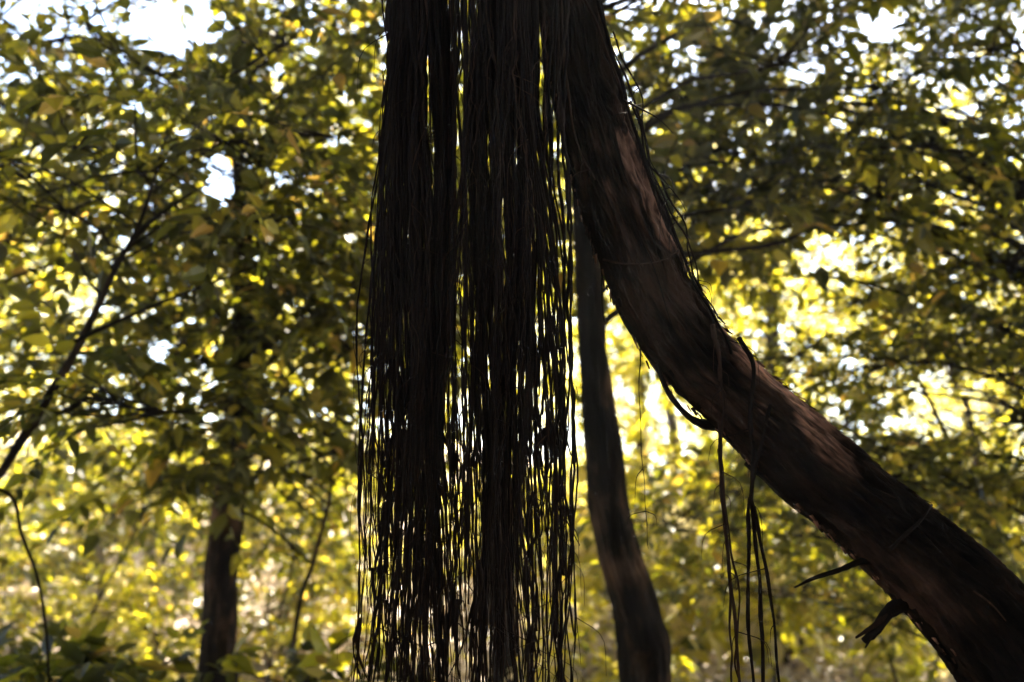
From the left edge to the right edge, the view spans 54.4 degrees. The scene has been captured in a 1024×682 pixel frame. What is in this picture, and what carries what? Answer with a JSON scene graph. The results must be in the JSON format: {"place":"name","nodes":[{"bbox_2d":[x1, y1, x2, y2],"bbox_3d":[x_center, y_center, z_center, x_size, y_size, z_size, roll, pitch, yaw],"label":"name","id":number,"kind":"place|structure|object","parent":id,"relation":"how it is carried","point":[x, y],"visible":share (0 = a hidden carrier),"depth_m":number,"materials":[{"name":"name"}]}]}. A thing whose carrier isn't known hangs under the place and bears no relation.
{"place":"outdoors","nodes":[
{"label":"outdoors","id":0,"kind":"place"},
{"bbox_2d":[0,425,955,681],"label":"ground","id":1,"kind":"structure","parent":0,"point":[844,673],"depth_m":11.92,"materials":[{"name":"plant"}]},
{"bbox_2d":[0,597,72,651],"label":"shrub","id":2,"kind":"object","parent":1,"relation":"on","point":[35,616],"visible":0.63,"depth_m":8.89,"materials":[{"name":"green plant"}]},
{"bbox_2d":[0,523,89,609],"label":"shrub","id":3,"kind":"object","parent":1,"relation":"on","point":[67,554],"visible":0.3,"depth_m":12.47,"materials":[{"name":"green plant"}]},
{"bbox_2d":[0,451,101,547],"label":"shrub","id":4,"kind":"object","parent":1,"relation":"on","point":[94,513],"visible":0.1,"depth_m":16.16,"materials":[{"name":"green plant"}]},
{"bbox_2d":[0,180,107,436],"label":"forest tree","id":5,"kind":"object","parent":1,"relation":"on","point":[44,314],"depth_m":32.66,"materials":[{"name":"green plant"}]},
{"bbox_2d":[0,535,129,668],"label":"shrub","id":6,"kind":"object","parent":1,"relation":"on","point":[7,565],"visible":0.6,"depth_m":10.08,"materials":[{"name":"green plant"}]},
{"bbox_2d":[0,425,134,565],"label":"shrub","id":7,"kind":"object","parent":1,"relation":"on","point":[12,507],"visible":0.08,"depth_m":15.29,"materials":[{"name":"green plant"}]},
{"bbox_2d":[15,440,127,464],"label":"shrub","id":8,"kind":"object","parent":1,"relation":"on","point":[22,452],"visible":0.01,"depth_m":22.35,"materials":[{"name":"green plant"}]},
{"bbox_2d":[0,154,162,484],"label":"forest tree","id":9,"kind":"object","parent":1,"relation":"on","point":[112,201],"visible":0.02,"depth_m":25.57,"materials":[{"name":"green plant"}]},
{"bbox_2d":[0,27,209,535],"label":"forest tree","id":10,"kind":"object","parent":1,"relation":"on","point":[58,311],"visible":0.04,"depth_m":18.35,"materials":[{"name":"green plant"}]},
{"bbox_2d":[0,441,210,608],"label":"shrub","id":11,"kind":"object","parent":1,"relation":"on","point":[123,534],"visible":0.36,"depth_m":12.50,"materials":[{"name":"green plant"}]},
{"bbox_2d":[14,399,198,530],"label":"shrub","id":12,"kind":"object","parent":1,"relation":"on","point":[109,429],"visible":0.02,"depth_m":17.43,"materials":[{"name":"green plant"}]},
{"bbox_2d":[8,450,210,656],"bbox_3d":[-4.320,2.311,10.687,2.198,2.584,1.909,8,-15,-34],"label":"sapling","id":13,"kind":"object","parent":1,"relation":"on","point":[34,508],"visible":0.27,"depth_m":10.58,"materials":[{"name":"green plant"}]},
{"bbox_2d":[70,572,196,658],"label":"shrub","id":14,"kind":"object","parent":1,"relation":"on","point":[81,611],"visible":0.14,"depth_m":10.36,"materials":[{"name":"green plant"}]},
{"bbox_2d":[12,426,258,625],"bbox_3d":[-3.459,2.164,8.913,2.232,2.807,2.041,0,-12,0],"label":"sapling","id":15,"kind":"object","parent":1,"relation":"on","point":[71,476],"visible":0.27,"depth_m":8.96,"materials":[{"name":"green plant"}]},
{"bbox_2d":[41,538,240,659],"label":"shrub","id":16,"kind":"object","parent":1,"relation":"on","point":[170,583],"visible":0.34,"depth_m":10.51,"materials":[{"name":"green plant"}]},
{"bbox_2d":[96,543,116,602],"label":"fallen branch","id":17,"kind":"object","parent":16,"relation":"on","point":[100,554],"visible":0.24,"depth_m":10.98,"materials":[{"name":"brown wood"}]},
{"bbox_2d":[9,0,293,43],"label":"canopy tree","id":18,"kind":"object","parent":1,"relation":"on","point":[190,11],"visible":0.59,"depth_m":13.66,"materials":[{"name":"green plant"}]},
{"bbox_2d":[0,23,310,534],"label":"forest tree","id":19,"kind":"object","parent":1,"relation":"on","point":[6,450],"visible":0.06,"depth_m":11.76,"materials":[{"name":"green plant"}]},
{"bbox_2d":[27,543,286,681],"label":"shrub","id":20,"kind":"object","parent":1,"relation":"on","point":[124,593],"visible":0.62,"depth_m":8.86,"materials":[{"name":"green plant"}]},
{"bbox_2d":[28,421,305,575],"bbox_3d":[-4.957,2.261,14.697,3.799,2.559,3.306,0,-12,-1],"label":"shrub","id":21,"kind":"object","parent":1,"relation":"on","point":[150,528],"visible":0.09,"depth_m":14.63,"materials":[{"name":"green plant"}]},
{"bbox_2d":[0,0,369,460],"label":"forest tree","id":22,"kind":"object","parent":1,"relation":"on","point":[17,280],"visible":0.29,"depth_m":6.96,"materials":[{"name":"green plant"}]},
{"bbox_2d":[148,662,256,681],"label":"shrub","id":23,"kind":"object","parent":1,"relation":"on","point":[188,676],"visible":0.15,"depth_m":8.46,"materials":[{"name":"green plant"}]},
{"bbox_2d":[0,616,407,681],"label":"shrub","id":24,"kind":"object","parent":1,"relation":"on","point":[78,656],"visible":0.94,"depth_m":5.30,"materials":[{"name":"green plant"}]},
{"bbox_2d":[133,424,355,557],"bbox_3d":[-4.126,2.274,15.728,3.528,2.376,3.070,0,-12,-2],"label":"shrub","id":25,"kind":"object","parent":1,"relation":"on","point":[195,530],"visible":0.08,"depth_m":15.63,"materials":[{"name":"green plant"}]},
{"bbox_2d":[0,0,503,681],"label":"sapling","id":26,"kind":"object","parent":1,"relation":"on","point":[170,220],"visible":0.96,"depth_m":4.82,"materials":[{"name":"green plant"}]},
{"bbox_2d":[0,237,505,681],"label":"sapling","id":27,"kind":"object","parent":1,"relation":"on","point":[163,449],"visible":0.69,"depth_m":6.16,"materials":[{"name":"green plant"}]},
{"bbox_2d":[179,418,380,681],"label":"sapling","id":28,"kind":"object","parent":1,"relation":"on","point":[279,548],"visible":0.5,"depth_m":9.38,"materials":[{"name":"green plant"}]},
{"bbox_2d":[180,527,390,664],"bbox_3d":[-2.620,2.842,11.195,2.125,1.645,2.442,7,-14,-31],"label":"shrub","id":29,"kind":"object","parent":1,"relation":"on","point":[329,565],"visible":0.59,"depth_m":11.04,"materials":[{"name":"green plant"}]},
{"bbox_2d":[201,175,377,468],"bbox_3d":[-6.282,-0.402,27.639,5.859,8.851,7.730,5,-13,-24],"label":"forest tree","id":30,"kind":"object","parent":1,"relation":"on","point":[276,366],"depth_m":26.86,"materials":[{"name":"green plant"}]},
{"bbox_2d":[47,0,573,460],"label":"forest tree","id":31,"kind":"object","parent":1,"relation":"on","point":[274,87],"visible":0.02,"depth_m":12.82,"materials":[{"name":"green plant"}]},
{"bbox_2d":[246,365,393,680],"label":"sapling","id":32,"kind":"object","parent":1,"relation":"on","point":[331,515],"visible":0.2,"depth_m":9.93,"materials":[{"name":"green plant"}]},
{"bbox_2d":[285,480,356,525],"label":"shrub","id":33,"kind":"object","parent":1,"relation":"on","point":[350,488],"visible":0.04,"depth_m":19.22,"materials":[{"name":"green plant"}]},
{"bbox_2d":[0,0,645,681],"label":"forest tree","id":34,"kind":"object","parent":1,"relation":"on","point":[218,638],"visible":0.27,"depth_m":6.71,"materials":[{"name":"green plant"}]},
{"bbox_2d":[170,87,475,532],"bbox_3d":[-3.512,-0.697,20.191,8.589,9.834,6.510,0,-12,0],"label":"forest tree","id":35,"kind":"object","parent":1,"relation":"on","point":[274,368],"visible":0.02,"depth_m":19.59,"materials":[{"name":"green plant"}]},
{"bbox_2d":[260,537,389,634],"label":"shrub","id":36,"kind":"object","parent":1,"relation":"on","point":[334,602],"visible":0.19,"depth_m":11.76,"materials":[{"name":"green plant"}]},
{"bbox_2d":[240,471,412,614],"bbox_3d":[-2.328,2.583,12.813,2.598,2.010,2.985,-6,-14,28],"label":"shrub","id":37,"kind":"object","parent":1,"relation":"on","point":[286,514],"visible":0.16,"depth_m":12.47,"materials":[{"name":"green plant"}]},
{"bbox_2d":[281,531,389,575],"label":"shrub","id":38,"kind":"object","parent":1,"relation":"on","point":[303,544],"depth_m":13.99,"materials":[{"name":"green plant"}]},
{"bbox_2d":[253,591,473,681],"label":"shrub","id":39,"kind":"object","parent":1,"relation":"on","point":[336,622],"visible":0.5,"depth_m":9.00,"materials":[{"name":"green plant"}]},
{"bbox_2d":[108,0,687,681],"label":"forest tree","id":40,"kind":"object","parent":1,"relation":"on","point":[362,120],"visible":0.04,"depth_m":7.92,"materials":[{"name":"green plant"}]},
{"bbox_2d":[408,472,479,540],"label":"shrub","id":41,"kind":"object","parent":1,"relation":"on","point":[458,507],"visible":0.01,"depth_m":16.64,"materials":[{"name":"green plant"}]},
{"bbox_2d":[441,483,480,521],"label":"shrub","id":42,"kind":"object","parent":1,"relation":"on","point":[458,502],"visible":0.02,"depth_m":19.08,"materials":[{"name":"yellow plant"}]},
{"bbox_2d":[403,463,576,592],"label":"shrub","id":43,"kind":"object","parent":1,"relation":"on","point":[471,576],"visible":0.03,"depth_m":13.45,"materials":[{"name":"green plant"}]},
{"bbox_2d":[0,438,1022,681],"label":"leaf litter","id":44,"kind":"object","parent":1,"relation":"on","point":[821,669],"visible":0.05,"depth_m":11.30,"materials":[{"name":"yellow plant"}]},
{"bbox_2d":[445,289,606,471],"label":"forest tree","id":45,"kind":"object","parent":1,"relation":"on","point":[539,398],"depth_m":27.86,"materials":[{"name":"green plant"}]},
{"bbox_2d":[525,500,595,578],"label":"shrub","id":46,"kind":"object","parent":1,"relation":"on","point":[585,572],"visible":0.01,"depth_m":15.04,"materials":[{"name":"green plant"}]},
{"bbox_2d":[519,652,603,681],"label":"shrub","id":47,"kind":"object","parent":1,"relation":"on","point":[553,669],"visible":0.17,"depth_m":8.91,"materials":[{"name":"green plant"}]},
{"bbox_2d":[543,451,585,492],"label":"shrub","id":48,"kind":"object","parent":1,"relation":"on","point":[568,466],"visible":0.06,"depth_m":22.68,"materials":[{"name":"yellow plant"}]},
{"bbox_2d":[467,580,700,681],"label":"shrub","id":49,"kind":"object","parent":1,"relation":"on","point":[609,664],"visible":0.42,"depth_m":8.12,"materials":[{"name":"green plant"}]},
{"bbox_2d":[357,17,833,634],"bbox_3d":[0.847,-0.687,12.323,6.167,8.334,4.691,0,-12,0],"label":"forest tree","id":50,"kind":"object","parent":1,"relation":"on","point":[635,387],"visible":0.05,"depth_m":11.94,"materials":[{"name":"yellow plant"}]},
{"bbox_2d":[516,291,680,469],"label":"forest tree","id":51,"kind":"object","parent":1,"relation":"on","point":[623,420],"visible":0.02,"depth_m":34.23,"materials":[{"name":"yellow plant"}]},
{"bbox_2d":[512,491,700,620],"bbox_3d":[1.214,2.491,11.626,2.714,1.828,2.362,1,-12,-3],"label":"shrub","id":52,"kind":"object","parent":1,"relation":"on","point":[604,595],"visible":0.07,"depth_m":11.53,"materials":[{"name":"green plant"}]},
{"bbox_2d":[252,0,1023,681],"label":"forest tree","id":53,"kind":"object","parent":1,"relation":"on","point":[644,644],"visible":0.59,"depth_m":5.61,"materials":[{"name":"green plant"}]},
{"bbox_2d":[572,566,709,637],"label":"shrub","id":54,"kind":"object","parent":1,"relation":"on","point":[606,616],"visible":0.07,"depth_m":11.43,"materials":[{"name":"green plant"}]},
{"bbox_2d":[517,58,815,582],"bbox_3d":[1.817,-0.175,14.009,4.895,7.784,3.829,-5,-13,24],"label":"forest tree","id":55,"kind":"object","parent":1,"relation":"on","point":[645,409],"visible":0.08,"depth_m":13.52,"materials":[{"name":"yellow plant"}]},
{"bbox_2d":[337,0,1023,681],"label":"banyan tree","id":56,"kind":"object","parent":1,"relation":"on","point":[953,590],"visible":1,"depth_m":2.38,"materials":[{"name":"brown plant"}]},
{"bbox_2d":[651,455,720,508],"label":"shrub","id":57,"kind":"object","parent":1,"relation":"on","point":[681,466],"visible":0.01,"depth_m":16.57,"materials":[{"name":"yellow plant"}]},
{"bbox_2d":[517,111,890,508],"bbox_3d":[3.033,-0.420,19.694,8.524,9.326,6.920,0,-12,0],"label":"forest tree","id":58,"kind":"object","parent":1,"relation":"on","point":[671,418],"visible":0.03,"depth_m":19.06,"materials":[{"name":"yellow plant"}]},
{"bbox_2d":[625,233,833,469],"bbox_3d":[6.000,0.823,27.230,5.728,9.223,7.632,-10,-16,40],"label":"forest tree","id":59,"kind":"object","parent":1,"relation":"on","point":[688,437],"visible":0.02,"depth_m":26.87,"materials":[{"name":"green plant"}]},
{"bbox_2d":[627,442,836,587],"bbox_3d":[2.678,2.499,13.847,3.070,2.376,3.528,8,-14,-32],"label":"shrub","id":60,"kind":"object","parent":1,"relation":"on","point":[688,446],"visible":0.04,"depth_m":13.56,"materials":[{"name":"green plant"}]},
{"bbox_2d":[522,410,981,681],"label":"sapling","id":61,"kind":"object","parent":1,"relation":"on","point":[712,638],"visible":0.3,"depth_m":9.23,"materials":[{"name":"green plant"}]},
{"bbox_2d":[520,377,1023,681],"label":"forest tree","id":62,"kind":"object","parent":1,"relation":"on","point":[994,543],"visible":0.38,"depth_m":7.03,"materials":[{"name":"green plant"}]},
{"bbox_2d":[668,503,887,651],"bbox_3d":[3.241,2.716,11.759,2.598,2.010,2.985,-6,-13,26],"label":"shrub","id":63,"kind":"object","parent":1,"relation":"on","point":[739,566],"visible":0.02,"depth_m":11.30,"materials":[{"name":"green plant"}]},
{"bbox_2d":[539,0,1023,581],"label":"forest tree","id":64,"kind":"object","parent":1,"relation":"on","point":[941,348],"visible":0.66,"depth_m":6.38,"materials":[{"name":"green plant"}]},
{"bbox_2d":[543,0,1019,667],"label":"forest tree","id":65,"kind":"object","parent":1,"relation":"on","point":[737,316],"visible":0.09,"depth_m":11.72,"materials":[{"name":"green plant"}]},
{"bbox_2d":[744,606,851,671],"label":"shrub","id":66,"kind":"object","parent":1,"relation":"on","point":[834,656],"visible":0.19,"depth_m":10.97,"materials":[{"name":"green plant"}]},
{"bbox_2d":[694,448,908,681],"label":"sapling","id":67,"kind":"object","parent":1,"relation":"on","point":[781,589],"visible":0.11,"depth_m":9.38,"materials":[{"name":"green plant"}]},
{"bbox_2d":[738,486,948,681],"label":"sapling","id":68,"kind":"object","parent":1,"relation":"on","point":[821,558],"visible":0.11,"depth_m":8.62,"materials":[{"name":"green plant"}]},
{"bbox_2d":[689,54,1023,526],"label":"forest tree","id":69,"kind":"object","parent":1,"relation":"on","point":[967,407],"visible":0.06,"depth_m":14.72,"materials":[{"name":"green plant"}]},
{"bbox_2d":[732,401,985,567],"bbox_3d":[5.135,2.303,14.676,4.071,2.742,3.542,1,-12,-4],"label":"shrub","id":70,"kind":"object","parent":1,"relation":"on","point":[907,429],"visible":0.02,"depth_m":13.82,"materials":[{"name":"green plant"}]},
{"bbox_2d":[764,7,1023,435],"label":"forest tree","id":71,"kind":"object","parent":1,"relation":"on","point":[986,298],"visible":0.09,"depth_m":13.00,"materials":[{"name":"green plant"}]},
{"bbox_2d":[841,613,949,679],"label":"shrub","id":72,"kind":"object","parent":1,"relation":"on","point":[903,661],"visible":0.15,"depth_m":10.96,"materials":[{"name":"green plant"}]},
{"bbox_2d":[781,81,1023,527],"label":"forest tree","id":73,"kind":"object","parent":1,"relation":"on","point":[947,402],"visible":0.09,"depth_m":18.54,"materials":[{"name":"green plant"}]},
{"bbox_2d":[792,573,1019,681],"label":"shrub","id":74,"kind":"object","parent":1,"relation":"on","point":[918,662],"visible":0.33,"depth_m":9.27,"materials":[{"name":"green plant"}]},
{"bbox_2d":[805,1,1010,30],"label":"canopy tree","id":75,"kind":"object","parent":1,"relation":"on","point":[978,6],"visible":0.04,"depth_m":13.55,"materials":[{"name":"green plant"}]},
{"bbox_2d":[810,0,1023,91],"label":"canopy tree","id":76,"kind":"object","parent":1,"relation":"on","point":[957,19],"visible":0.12,"depth_m":10.03,"materials":[{"name":"green plant"}]},
{"bbox_2d":[833,466,1023,623],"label":"shrub","id":77,"kind":"object","parent":1,"relation":"on","point":[1015,529],"depth_m":12.23,"materials":[{"name":"green plant"}]},
{"bbox_2d":[883,209,1023,475],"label":"forest tree","id":78,"kind":"object","parent":1,"relation":"on","point":[931,385],"depth_m":26.61,"materials":[{"name":"green plant"}]},
{"bbox_2d":[908,262,1023,467],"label":"forest tree","id":79,"kind":"object","parent":1,"relation":"on","point":[968,392],"visible":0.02,"depth_m":32.37,"materials":[{"name":"green plant"}]},
{"bbox_2d":[935,436,1023,576],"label":"shrub","id":80,"kind":"object","parent":1,"relation":"on","point":[996,466],"visible":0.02,"depth_m":14.65,"materials":[{"name":"green plant"}]},
{"bbox_2d":[0,0,1023,473],"label":"sky","id":81,"kind":"structure","parent":0,"point":[173,12],"materials":[{"name":"white"}]}
]}

